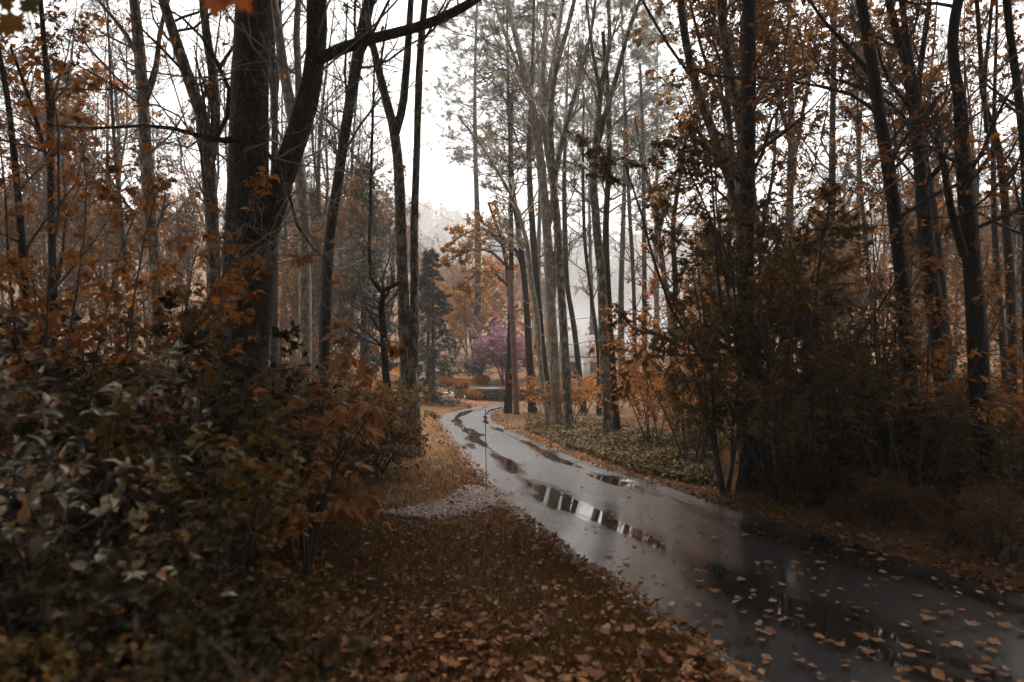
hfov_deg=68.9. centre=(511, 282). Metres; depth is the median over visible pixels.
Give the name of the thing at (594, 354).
grey tree
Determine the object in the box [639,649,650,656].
fallen leaf
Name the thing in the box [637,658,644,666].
fallen leaf
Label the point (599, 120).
bare tree
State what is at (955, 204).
russet tree
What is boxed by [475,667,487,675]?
fallen leaf
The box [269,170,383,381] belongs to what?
russet tree
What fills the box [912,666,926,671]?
fallen leaf
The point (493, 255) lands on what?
pale tree
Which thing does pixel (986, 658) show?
fallen leaf
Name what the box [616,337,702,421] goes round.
orange sapling
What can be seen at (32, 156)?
russet tree
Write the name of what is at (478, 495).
gravel
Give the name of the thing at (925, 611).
fallen leaf
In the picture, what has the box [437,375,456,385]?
ornamental grass
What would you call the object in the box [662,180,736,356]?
russet tree
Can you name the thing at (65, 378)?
dark shrub
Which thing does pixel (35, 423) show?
dark shrub
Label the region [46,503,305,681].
dark shrub
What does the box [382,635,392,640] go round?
fallen leaf
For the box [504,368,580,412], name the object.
orange shrub
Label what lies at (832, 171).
dark tree
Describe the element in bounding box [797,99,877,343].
dark tree
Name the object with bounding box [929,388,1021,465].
brown shrub
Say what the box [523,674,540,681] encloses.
fallen leaf
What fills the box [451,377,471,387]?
ornamental grass
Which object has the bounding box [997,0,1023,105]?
dark tree
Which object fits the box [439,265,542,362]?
amber tree
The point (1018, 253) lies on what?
grey tree
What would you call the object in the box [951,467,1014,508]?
olive shrub
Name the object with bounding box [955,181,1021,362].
russet tree
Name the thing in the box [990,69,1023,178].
russet tree
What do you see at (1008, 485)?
olive shrub
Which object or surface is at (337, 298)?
russet tree
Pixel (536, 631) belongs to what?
fallen leaf
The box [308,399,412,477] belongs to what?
olive shrub
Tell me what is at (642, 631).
fallen leaf
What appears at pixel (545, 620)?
fallen leaf
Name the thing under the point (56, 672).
olive shrub
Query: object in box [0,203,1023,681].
ground
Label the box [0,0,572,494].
forked tree
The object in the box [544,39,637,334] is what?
pine tree
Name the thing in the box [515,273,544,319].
russet tree
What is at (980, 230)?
russet tree
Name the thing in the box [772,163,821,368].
dark tree
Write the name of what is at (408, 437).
brown shrub
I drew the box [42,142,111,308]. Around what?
russet tree
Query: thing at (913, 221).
russet tree
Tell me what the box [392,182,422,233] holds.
dark tree
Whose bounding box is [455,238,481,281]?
pale tree
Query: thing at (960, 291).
russet tree
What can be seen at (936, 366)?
dark shrub
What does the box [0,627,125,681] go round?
olive shrub
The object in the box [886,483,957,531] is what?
brown shrub
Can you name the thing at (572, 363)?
window
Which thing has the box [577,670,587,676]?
fallen leaf
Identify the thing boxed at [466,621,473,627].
fallen leaf
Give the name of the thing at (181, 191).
slender tree
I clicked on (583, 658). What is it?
fallen leaf
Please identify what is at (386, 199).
russet tree
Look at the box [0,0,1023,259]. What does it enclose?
sky
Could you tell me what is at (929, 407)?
olive shrub
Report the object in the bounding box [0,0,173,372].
dark tree
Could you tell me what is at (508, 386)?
pine tree
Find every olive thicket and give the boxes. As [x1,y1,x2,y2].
[563,123,980,503]
[650,211,849,494]
[763,246,966,484]
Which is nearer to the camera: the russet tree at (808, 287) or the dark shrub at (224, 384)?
the dark shrub at (224, 384)
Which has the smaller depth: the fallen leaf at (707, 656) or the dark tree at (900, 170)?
the fallen leaf at (707, 656)
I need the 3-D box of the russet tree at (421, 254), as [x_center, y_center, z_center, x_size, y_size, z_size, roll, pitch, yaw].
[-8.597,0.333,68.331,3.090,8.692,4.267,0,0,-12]
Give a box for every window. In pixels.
[560,361,576,379]
[589,361,596,379]
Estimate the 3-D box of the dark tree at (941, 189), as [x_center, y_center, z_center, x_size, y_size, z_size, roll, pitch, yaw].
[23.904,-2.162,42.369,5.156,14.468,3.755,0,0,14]
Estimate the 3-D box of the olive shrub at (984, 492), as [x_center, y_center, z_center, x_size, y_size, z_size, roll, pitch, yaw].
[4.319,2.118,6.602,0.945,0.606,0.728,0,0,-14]
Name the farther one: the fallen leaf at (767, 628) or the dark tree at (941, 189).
the dark tree at (941, 189)
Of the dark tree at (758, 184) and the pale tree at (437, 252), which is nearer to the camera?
the dark tree at (758, 184)
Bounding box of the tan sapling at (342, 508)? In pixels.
[226,317,407,578]
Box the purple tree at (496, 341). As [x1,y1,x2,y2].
[467,315,536,383]
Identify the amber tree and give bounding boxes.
[419,255,501,354]
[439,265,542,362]
[471,243,543,333]
[515,325,570,377]
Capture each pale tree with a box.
[226,0,339,386]
[421,227,445,341]
[421,232,438,250]
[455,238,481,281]
[457,105,550,421]
[483,229,506,322]
[514,231,544,347]
[605,85,734,423]
[716,0,795,265]
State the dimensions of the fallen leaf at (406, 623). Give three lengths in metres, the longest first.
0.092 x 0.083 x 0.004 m
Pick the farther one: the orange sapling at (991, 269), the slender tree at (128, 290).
the slender tree at (128, 290)
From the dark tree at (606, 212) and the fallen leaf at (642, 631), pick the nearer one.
the fallen leaf at (642, 631)
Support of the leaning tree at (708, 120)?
on the ground at (812, 515)
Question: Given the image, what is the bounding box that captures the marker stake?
[485,409,486,491]
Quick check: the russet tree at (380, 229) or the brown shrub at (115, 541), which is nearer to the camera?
the brown shrub at (115, 541)
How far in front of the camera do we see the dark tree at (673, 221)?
18.93 m
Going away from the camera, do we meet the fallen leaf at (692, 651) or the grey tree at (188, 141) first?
the fallen leaf at (692, 651)
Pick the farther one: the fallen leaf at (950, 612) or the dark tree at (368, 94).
the dark tree at (368, 94)
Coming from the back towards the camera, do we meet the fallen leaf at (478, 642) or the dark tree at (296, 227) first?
the dark tree at (296, 227)
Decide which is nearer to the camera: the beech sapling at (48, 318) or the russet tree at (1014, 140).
the beech sapling at (48, 318)
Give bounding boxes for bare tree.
[470,0,625,424]
[513,0,611,428]
[548,0,650,432]
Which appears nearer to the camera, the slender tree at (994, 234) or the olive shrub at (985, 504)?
the olive shrub at (985, 504)
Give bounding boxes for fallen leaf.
[350,670,363,679]
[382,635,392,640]
[390,657,399,672]
[393,672,407,680]
[397,620,408,629]
[398,640,411,654]
[400,668,412,673]
[402,614,410,621]
[410,657,419,663]
[431,609,444,614]
[434,631,445,637]
[440,655,446,661]
[446,655,459,667]
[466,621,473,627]
[466,643,476,651]
[471,639,486,644]
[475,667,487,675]
[477,616,488,622]
[486,668,492,677]
[488,658,498,666]
[522,624,535,629]
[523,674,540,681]
[525,662,536,670]
[526,653,537,663]
[528,627,539,636]
[533,656,546,663]
[542,616,551,626]
[547,611,556,618]
[556,673,572,681]
[561,596,569,605]
[575,654,590,662]
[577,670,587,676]
[587,665,601,675]
[600,627,609,634]
[602,623,610,628]
[613,609,619,617]
[622,623,634,631]
[628,665,638,674]
[635,673,651,678]
[637,627,644,633]
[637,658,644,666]
[639,638,650,649]
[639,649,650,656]
[641,669,654,673]
[658,649,666,656]
[663,656,672,662]
[680,663,692,674]
[686,645,699,655]
[695,656,707,660]
[701,647,713,653]
[706,655,714,661]
[709,588,720,592]
[711,620,723,624]
[723,666,737,674]
[739,671,750,676]
[761,654,771,659]
[762,629,775,634]
[765,626,773,631]
[814,633,824,638]
[821,639,836,642]
[834,641,845,645]
[858,633,868,639]
[859,645,875,653]
[889,575,903,579]
[899,642,913,648]
[901,652,916,656]
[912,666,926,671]
[917,613,935,619]
[921,609,931,612]
[931,668,944,679]
[945,610,953,615]
[950,641,961,646]
[964,618,980,625]
[968,664,989,673]
[977,664,996,668]
[981,656,990,660]
[984,647,997,652]
[987,637,1003,645]
[996,621,1013,627]
[997,671,1012,675]
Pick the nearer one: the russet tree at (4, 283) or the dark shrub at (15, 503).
the dark shrub at (15, 503)
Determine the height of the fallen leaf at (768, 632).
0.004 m
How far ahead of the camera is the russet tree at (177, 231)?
42.83 m
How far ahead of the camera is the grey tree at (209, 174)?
12.41 m
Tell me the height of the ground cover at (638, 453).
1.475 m
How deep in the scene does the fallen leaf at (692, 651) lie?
4.14 m
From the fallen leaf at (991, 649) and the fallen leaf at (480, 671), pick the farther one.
the fallen leaf at (991, 649)
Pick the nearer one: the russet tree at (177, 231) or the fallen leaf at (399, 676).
the fallen leaf at (399, 676)
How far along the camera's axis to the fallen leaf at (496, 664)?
4.01 m
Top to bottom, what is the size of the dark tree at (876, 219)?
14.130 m
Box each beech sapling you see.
[0,0,316,585]
[0,51,217,557]
[0,174,271,443]
[89,260,220,386]
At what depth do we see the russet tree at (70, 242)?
29.48 m
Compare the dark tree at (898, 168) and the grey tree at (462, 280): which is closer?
the dark tree at (898, 168)
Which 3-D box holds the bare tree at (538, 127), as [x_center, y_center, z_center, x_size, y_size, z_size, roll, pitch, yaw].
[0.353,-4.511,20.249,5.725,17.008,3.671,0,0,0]
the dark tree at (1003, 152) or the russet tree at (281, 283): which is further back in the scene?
the russet tree at (281, 283)
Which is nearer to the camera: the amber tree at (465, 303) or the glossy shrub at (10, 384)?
the glossy shrub at (10, 384)
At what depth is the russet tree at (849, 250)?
28.00 m
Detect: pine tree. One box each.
[412,0,541,359]
[468,0,563,412]
[477,0,597,349]
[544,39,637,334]
[558,0,692,397]
[611,0,710,331]
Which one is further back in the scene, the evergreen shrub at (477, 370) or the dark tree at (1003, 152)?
the evergreen shrub at (477, 370)
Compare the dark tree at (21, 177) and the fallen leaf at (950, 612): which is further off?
the dark tree at (21, 177)
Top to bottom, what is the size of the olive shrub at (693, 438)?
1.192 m
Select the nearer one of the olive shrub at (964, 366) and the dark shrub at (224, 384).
the dark shrub at (224, 384)
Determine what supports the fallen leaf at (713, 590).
on the driveway
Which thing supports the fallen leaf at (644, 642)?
on the ground at (812, 515)
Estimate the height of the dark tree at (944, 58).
18.198 m
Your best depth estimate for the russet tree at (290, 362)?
27.67 m
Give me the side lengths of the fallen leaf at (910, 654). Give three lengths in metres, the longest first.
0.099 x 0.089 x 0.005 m
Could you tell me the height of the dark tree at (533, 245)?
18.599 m
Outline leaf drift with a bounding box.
[430,402,1023,681]
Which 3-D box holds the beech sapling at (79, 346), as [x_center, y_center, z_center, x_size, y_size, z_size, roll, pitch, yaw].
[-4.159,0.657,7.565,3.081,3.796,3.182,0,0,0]
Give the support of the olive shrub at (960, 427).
on the ground at (812, 515)
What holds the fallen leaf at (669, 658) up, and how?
on the ground at (812, 515)
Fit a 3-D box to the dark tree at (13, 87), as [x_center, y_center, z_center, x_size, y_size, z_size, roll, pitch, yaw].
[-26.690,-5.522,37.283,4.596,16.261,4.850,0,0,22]
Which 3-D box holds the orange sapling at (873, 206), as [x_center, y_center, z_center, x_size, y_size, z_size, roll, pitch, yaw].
[3.921,0.685,11.001,2.375,4.393,4.413,0,0,-11]
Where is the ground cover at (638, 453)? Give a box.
[523,415,720,484]
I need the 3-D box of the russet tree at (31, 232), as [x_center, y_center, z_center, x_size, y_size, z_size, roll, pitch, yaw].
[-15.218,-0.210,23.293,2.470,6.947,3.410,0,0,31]
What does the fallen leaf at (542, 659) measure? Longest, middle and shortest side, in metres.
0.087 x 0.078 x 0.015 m
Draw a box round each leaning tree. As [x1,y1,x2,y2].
[302,0,451,410]
[641,0,762,466]
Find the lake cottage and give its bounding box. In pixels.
[547,335,669,392]
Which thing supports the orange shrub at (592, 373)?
on the ground at (812, 515)
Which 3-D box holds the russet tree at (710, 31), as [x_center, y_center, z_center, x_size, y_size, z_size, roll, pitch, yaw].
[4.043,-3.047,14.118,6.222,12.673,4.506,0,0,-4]
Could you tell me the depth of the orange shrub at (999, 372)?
15.08 m
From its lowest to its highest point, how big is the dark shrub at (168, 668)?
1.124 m
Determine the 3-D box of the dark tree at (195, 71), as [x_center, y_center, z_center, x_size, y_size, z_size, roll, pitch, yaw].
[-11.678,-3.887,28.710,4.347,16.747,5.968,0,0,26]
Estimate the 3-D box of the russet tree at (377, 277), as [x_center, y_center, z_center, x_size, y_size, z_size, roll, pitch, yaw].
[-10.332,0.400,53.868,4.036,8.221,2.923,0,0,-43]
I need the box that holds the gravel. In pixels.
[378,484,507,521]
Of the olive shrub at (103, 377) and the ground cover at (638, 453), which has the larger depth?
the ground cover at (638, 453)
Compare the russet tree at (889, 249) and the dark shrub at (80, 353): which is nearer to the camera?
the dark shrub at (80, 353)
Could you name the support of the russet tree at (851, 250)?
on the ground at (812, 515)
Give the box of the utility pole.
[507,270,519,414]
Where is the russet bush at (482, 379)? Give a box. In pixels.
[472,374,490,383]
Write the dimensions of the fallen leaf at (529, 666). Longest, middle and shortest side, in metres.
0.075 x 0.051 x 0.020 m
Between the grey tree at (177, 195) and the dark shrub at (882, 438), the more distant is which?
the grey tree at (177, 195)
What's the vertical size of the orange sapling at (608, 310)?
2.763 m
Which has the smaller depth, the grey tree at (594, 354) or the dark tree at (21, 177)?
the dark tree at (21, 177)
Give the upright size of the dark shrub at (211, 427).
1.611 m
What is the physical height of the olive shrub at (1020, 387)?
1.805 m
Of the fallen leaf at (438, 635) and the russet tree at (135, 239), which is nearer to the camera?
the fallen leaf at (438, 635)
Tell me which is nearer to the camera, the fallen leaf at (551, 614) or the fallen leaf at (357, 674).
the fallen leaf at (357, 674)
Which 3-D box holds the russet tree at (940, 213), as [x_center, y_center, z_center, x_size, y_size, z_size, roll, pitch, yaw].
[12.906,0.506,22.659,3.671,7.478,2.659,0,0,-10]
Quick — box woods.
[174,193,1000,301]
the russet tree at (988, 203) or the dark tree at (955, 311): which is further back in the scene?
the russet tree at (988, 203)
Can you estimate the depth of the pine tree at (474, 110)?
45.62 m
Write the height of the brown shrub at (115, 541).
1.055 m
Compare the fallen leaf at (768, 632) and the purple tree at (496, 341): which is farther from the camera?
the purple tree at (496, 341)
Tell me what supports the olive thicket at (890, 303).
on the ground at (812, 515)
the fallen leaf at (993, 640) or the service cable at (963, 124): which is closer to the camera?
the fallen leaf at (993, 640)
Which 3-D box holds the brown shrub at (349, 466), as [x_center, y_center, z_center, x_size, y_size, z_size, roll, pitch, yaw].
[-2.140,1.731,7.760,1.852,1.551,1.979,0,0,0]
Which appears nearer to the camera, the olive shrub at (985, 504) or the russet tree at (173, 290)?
the olive shrub at (985, 504)
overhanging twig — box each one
[0,0,42,40]
[201,0,252,21]
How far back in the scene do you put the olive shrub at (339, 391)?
13.12 m
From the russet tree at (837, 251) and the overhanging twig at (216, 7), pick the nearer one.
the overhanging twig at (216, 7)
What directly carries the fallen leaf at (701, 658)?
on the ground at (812, 515)
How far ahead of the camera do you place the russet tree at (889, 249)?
27.93 m
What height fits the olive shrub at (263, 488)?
1.669 m
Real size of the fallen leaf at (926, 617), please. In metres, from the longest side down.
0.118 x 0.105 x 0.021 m
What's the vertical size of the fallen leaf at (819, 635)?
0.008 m
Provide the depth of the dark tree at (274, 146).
17.17 m
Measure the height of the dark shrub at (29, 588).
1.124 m
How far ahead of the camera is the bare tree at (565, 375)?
18.54 m
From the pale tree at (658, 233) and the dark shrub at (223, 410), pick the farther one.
the pale tree at (658, 233)
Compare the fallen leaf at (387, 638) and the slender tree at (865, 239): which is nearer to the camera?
the fallen leaf at (387, 638)
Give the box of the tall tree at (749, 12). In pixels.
[670,0,848,491]
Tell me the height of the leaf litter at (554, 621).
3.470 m
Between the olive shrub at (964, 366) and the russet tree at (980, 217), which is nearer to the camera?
the olive shrub at (964, 366)
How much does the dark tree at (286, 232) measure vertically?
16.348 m
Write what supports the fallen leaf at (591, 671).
on the leaf litter at (554, 621)
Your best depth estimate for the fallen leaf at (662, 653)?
4.07 m
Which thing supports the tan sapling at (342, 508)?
on the ground at (812, 515)
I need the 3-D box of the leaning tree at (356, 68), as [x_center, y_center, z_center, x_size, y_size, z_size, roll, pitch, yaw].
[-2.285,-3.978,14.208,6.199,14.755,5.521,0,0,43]
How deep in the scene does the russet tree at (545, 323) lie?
73.88 m
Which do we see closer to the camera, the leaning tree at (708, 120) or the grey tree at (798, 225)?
the leaning tree at (708, 120)
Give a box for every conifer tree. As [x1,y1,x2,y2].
[282,189,341,388]
[329,148,399,398]
[394,249,472,382]
[394,249,473,408]
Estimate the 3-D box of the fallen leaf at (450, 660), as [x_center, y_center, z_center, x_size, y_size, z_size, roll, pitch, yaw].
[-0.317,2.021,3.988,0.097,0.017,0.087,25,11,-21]
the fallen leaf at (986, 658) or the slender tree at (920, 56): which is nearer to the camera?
the fallen leaf at (986, 658)
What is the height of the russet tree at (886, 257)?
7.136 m
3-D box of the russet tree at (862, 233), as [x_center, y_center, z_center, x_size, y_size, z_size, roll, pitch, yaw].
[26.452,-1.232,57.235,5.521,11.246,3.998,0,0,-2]
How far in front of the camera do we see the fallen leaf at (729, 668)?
3.88 m
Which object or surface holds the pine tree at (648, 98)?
on the ground at (812, 515)
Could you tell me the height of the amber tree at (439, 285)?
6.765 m
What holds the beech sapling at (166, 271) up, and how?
on the ground at (812, 515)
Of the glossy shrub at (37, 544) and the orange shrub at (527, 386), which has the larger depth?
the orange shrub at (527, 386)
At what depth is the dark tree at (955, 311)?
39.52 m
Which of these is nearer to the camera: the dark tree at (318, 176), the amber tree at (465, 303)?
the dark tree at (318, 176)
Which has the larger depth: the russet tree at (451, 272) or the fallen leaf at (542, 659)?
the russet tree at (451, 272)
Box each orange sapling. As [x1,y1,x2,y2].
[582,316,712,442]
[600,271,764,440]
[600,305,736,462]
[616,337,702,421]
[626,289,764,433]
[658,172,927,476]
[716,141,1023,511]
[815,211,1023,468]
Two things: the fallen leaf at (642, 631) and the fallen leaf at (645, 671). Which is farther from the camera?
the fallen leaf at (642, 631)
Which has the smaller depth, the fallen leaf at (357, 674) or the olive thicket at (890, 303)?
the fallen leaf at (357, 674)
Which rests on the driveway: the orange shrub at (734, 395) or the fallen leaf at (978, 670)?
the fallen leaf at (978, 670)
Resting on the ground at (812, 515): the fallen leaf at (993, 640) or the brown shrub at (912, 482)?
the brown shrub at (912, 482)
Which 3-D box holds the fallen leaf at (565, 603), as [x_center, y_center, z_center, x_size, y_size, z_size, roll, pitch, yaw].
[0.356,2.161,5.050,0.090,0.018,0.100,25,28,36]
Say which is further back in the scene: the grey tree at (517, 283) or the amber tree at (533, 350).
the grey tree at (517, 283)
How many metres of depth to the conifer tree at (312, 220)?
32.77 m
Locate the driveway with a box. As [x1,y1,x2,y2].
[438,401,1023,681]
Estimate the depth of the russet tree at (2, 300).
25.09 m
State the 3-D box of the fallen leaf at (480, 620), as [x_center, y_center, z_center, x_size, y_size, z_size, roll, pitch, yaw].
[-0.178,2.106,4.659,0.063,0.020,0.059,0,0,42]
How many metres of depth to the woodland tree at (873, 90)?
9.32 m
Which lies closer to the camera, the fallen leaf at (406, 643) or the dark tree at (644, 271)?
the fallen leaf at (406, 643)
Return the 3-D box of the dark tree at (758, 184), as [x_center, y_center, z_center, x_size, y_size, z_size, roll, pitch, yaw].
[8.441,-2.561,29.180,5.394,15.137,3.929,0,0,-12]
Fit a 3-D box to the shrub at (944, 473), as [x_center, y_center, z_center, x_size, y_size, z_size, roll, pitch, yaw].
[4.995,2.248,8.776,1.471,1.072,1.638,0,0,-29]
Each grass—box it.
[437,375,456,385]
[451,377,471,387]
[464,389,483,399]
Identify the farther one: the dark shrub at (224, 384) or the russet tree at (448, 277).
the russet tree at (448, 277)
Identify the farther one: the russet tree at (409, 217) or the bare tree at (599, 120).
the russet tree at (409, 217)
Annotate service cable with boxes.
[511,47,1023,318]
[511,83,1023,344]
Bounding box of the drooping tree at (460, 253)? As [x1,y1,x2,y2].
[440,195,532,314]
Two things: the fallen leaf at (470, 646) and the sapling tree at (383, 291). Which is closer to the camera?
the fallen leaf at (470, 646)
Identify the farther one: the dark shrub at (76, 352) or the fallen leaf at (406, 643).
the dark shrub at (76, 352)
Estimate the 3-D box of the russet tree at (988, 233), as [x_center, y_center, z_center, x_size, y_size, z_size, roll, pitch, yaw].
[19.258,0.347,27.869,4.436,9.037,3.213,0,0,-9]
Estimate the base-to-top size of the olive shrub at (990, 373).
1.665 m
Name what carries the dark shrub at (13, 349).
on the ground at (812, 515)
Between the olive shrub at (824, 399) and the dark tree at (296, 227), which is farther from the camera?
the dark tree at (296, 227)
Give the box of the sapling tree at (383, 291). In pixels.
[313,13,425,459]
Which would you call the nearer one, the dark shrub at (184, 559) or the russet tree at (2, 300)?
the dark shrub at (184, 559)
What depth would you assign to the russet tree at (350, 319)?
29.12 m
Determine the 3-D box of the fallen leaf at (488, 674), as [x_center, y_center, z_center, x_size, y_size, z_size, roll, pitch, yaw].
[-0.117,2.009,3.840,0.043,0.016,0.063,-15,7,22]
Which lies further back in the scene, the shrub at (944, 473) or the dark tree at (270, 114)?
the dark tree at (270, 114)
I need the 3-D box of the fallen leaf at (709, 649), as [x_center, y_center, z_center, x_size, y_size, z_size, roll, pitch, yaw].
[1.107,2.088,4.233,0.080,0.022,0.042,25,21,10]
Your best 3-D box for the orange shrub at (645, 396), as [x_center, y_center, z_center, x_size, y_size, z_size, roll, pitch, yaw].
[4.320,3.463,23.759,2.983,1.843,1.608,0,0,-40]
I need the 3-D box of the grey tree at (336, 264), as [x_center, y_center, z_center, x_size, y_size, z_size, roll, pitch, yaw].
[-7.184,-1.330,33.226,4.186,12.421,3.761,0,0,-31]
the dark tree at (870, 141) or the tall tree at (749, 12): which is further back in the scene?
the dark tree at (870, 141)
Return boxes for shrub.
[0,299,175,554]
[0,310,303,653]
[0,315,155,419]
[0,359,158,581]
[0,363,159,542]
[0,364,237,681]
[0,366,92,542]
[0,371,200,604]
[0,495,125,663]
[0,505,326,681]
[0,510,348,681]
[0,525,138,681]
[0,613,198,681]
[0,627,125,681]
[1,290,322,579]
[3,336,81,401]
[4,389,365,657]
[8,332,104,370]
[45,459,153,565]
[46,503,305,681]
[57,349,234,444]
[61,386,244,546]
[62,386,289,576]
[62,579,416,681]
[91,288,342,545]
[173,373,326,535]
[181,330,341,439]
[217,379,388,523]
[219,367,349,483]
[286,375,362,404]
[291,368,426,466]
[300,391,395,474]
[304,383,394,472]
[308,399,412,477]
[325,377,448,473]
[329,365,400,397]
[337,408,428,479]
[459,355,493,380]
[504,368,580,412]
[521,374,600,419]
[524,371,594,415]
[562,370,620,415]
[591,370,635,401]
[617,363,665,416]
[617,377,663,414]
[663,406,737,460]
[666,392,731,445]
[689,364,848,449]
[691,403,735,445]
[724,384,896,487]
[772,361,923,473]
[775,352,1023,481]
[794,378,948,497]
[822,347,946,477]
[824,465,871,504]
[837,383,968,499]
[838,469,899,514]
[839,465,931,525]
[846,429,1018,510]
[848,383,1022,493]
[873,470,919,511]
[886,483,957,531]
[891,360,1018,475]
[905,399,1023,499]
[920,363,1022,405]
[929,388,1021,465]
[931,361,1021,386]
[941,490,1023,563]
[942,483,1023,553]
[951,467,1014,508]
[952,473,1023,532]
[953,488,1023,539]
[954,376,1021,406]
[955,368,1002,392]
[958,370,1022,414]
[960,413,1023,483]
[993,410,1022,476]
[997,362,1022,388]
[997,400,1022,468]
[1015,488,1023,499]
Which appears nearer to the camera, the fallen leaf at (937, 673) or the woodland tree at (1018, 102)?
the fallen leaf at (937, 673)
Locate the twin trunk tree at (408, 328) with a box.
[337,0,487,457]
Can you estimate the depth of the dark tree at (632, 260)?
29.96 m
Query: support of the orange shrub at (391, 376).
on the ground at (812, 515)
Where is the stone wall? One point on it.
(494, 394)
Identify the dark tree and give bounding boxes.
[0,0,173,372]
[0,17,80,270]
[0,36,21,196]
[0,48,160,346]
[24,0,106,338]
[28,1,152,307]
[32,0,172,334]
[117,51,182,318]
[147,0,292,374]
[158,0,305,368]
[196,0,373,383]
[217,17,322,270]
[269,0,394,385]
[269,19,335,368]
[270,131,306,345]
[304,61,390,351]
[314,25,412,381]
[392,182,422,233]
[448,57,574,412]
[477,0,550,412]
[533,43,603,412]
[548,0,671,430]
[552,93,613,414]
[601,95,665,405]
[610,58,667,399]
[625,113,712,430]
[665,34,778,373]
[682,0,898,356]
[697,0,852,363]
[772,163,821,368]
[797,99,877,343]
[809,2,903,369]
[812,59,917,353]
[850,52,977,304]
[851,135,904,360]
[861,6,992,297]
[864,93,953,316]
[900,130,983,287]
[929,1,1020,294]
[929,114,992,374]
[971,1,1023,257]
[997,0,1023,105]
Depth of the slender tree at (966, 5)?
16.39 m
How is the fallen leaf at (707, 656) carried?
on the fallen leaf
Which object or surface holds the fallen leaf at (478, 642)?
on the ground at (812, 515)
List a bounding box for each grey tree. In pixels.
[0,74,61,252]
[56,0,188,354]
[120,0,293,344]
[133,31,231,266]
[159,158,197,298]
[269,138,327,273]
[292,100,377,265]
[313,114,390,363]
[452,246,474,346]
[514,262,530,303]
[587,318,597,385]
[779,169,841,328]
[931,96,1002,272]
[973,10,1023,360]
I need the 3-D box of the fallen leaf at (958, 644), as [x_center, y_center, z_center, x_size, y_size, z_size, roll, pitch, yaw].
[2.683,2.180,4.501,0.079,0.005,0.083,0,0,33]
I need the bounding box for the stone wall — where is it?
[476,387,576,400]
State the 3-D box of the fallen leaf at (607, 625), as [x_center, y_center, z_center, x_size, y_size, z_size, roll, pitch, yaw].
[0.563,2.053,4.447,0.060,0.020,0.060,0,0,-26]
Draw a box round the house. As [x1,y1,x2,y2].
[520,301,736,380]
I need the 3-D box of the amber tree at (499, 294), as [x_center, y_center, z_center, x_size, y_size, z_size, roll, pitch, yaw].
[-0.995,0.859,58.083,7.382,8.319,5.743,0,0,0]
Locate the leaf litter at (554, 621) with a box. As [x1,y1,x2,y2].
[64,403,1023,681]
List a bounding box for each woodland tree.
[687,0,1016,488]
[790,0,1009,440]
[860,0,1023,488]
[941,0,1023,413]
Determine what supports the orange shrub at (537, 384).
on the ground at (812, 515)
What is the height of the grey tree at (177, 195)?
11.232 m
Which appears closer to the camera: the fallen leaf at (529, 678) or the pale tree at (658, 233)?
the fallen leaf at (529, 678)
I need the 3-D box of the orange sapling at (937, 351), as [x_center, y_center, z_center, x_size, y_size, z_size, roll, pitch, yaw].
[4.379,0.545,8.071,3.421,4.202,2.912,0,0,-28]
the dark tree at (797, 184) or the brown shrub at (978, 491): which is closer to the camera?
the brown shrub at (978, 491)
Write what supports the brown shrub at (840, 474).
on the ground at (812, 515)
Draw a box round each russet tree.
[0,22,112,310]
[0,58,139,351]
[0,169,76,337]
[0,178,45,360]
[0,220,70,354]
[11,155,124,351]
[26,159,150,359]
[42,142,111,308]
[82,190,169,345]
[108,206,137,314]
[112,176,177,353]
[117,148,209,371]
[132,204,160,276]
[137,200,204,327]
[159,213,205,358]
[162,248,195,342]
[268,251,299,366]
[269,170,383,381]
[278,230,340,366]
[278,241,296,326]
[278,256,318,373]
[281,203,335,332]
[295,256,376,373]
[315,251,358,357]
[341,154,425,337]
[344,189,390,297]
[348,231,389,333]
[381,214,427,291]
[407,241,427,320]
[443,261,460,328]
[443,268,470,343]
[448,264,481,334]
[498,269,522,318]
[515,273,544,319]
[531,266,557,328]
[542,303,557,351]
[627,0,883,326]
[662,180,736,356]
[663,0,879,418]
[671,243,725,372]
[776,238,850,369]
[792,214,869,368]
[798,188,887,362]
[805,0,1002,330]
[818,208,872,345]
[836,191,882,337]
[840,253,891,359]
[871,188,952,363]
[879,166,985,368]
[881,253,923,355]
[883,174,989,363]
[946,252,965,322]
[947,197,1011,341]
[947,257,985,335]
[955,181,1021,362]
[956,188,999,279]
[979,169,1021,339]
[979,191,1012,243]
[985,252,1019,340]
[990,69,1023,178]
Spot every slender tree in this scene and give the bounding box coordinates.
[0,123,9,177]
[13,72,58,341]
[78,0,177,362]
[171,139,198,305]
[819,0,1023,379]
[837,0,908,359]
[921,0,1023,425]
[922,0,1021,361]
[967,0,1023,404]
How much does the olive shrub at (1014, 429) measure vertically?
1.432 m
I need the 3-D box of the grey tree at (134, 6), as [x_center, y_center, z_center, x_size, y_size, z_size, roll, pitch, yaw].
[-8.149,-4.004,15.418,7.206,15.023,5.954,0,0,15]
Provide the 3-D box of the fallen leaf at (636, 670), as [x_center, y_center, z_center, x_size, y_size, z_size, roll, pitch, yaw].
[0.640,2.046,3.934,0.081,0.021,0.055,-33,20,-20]
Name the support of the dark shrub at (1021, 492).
on the ground at (812, 515)
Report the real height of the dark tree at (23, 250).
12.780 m
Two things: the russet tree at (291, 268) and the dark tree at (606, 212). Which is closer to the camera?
the dark tree at (606, 212)
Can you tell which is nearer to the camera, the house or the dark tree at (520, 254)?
the dark tree at (520, 254)

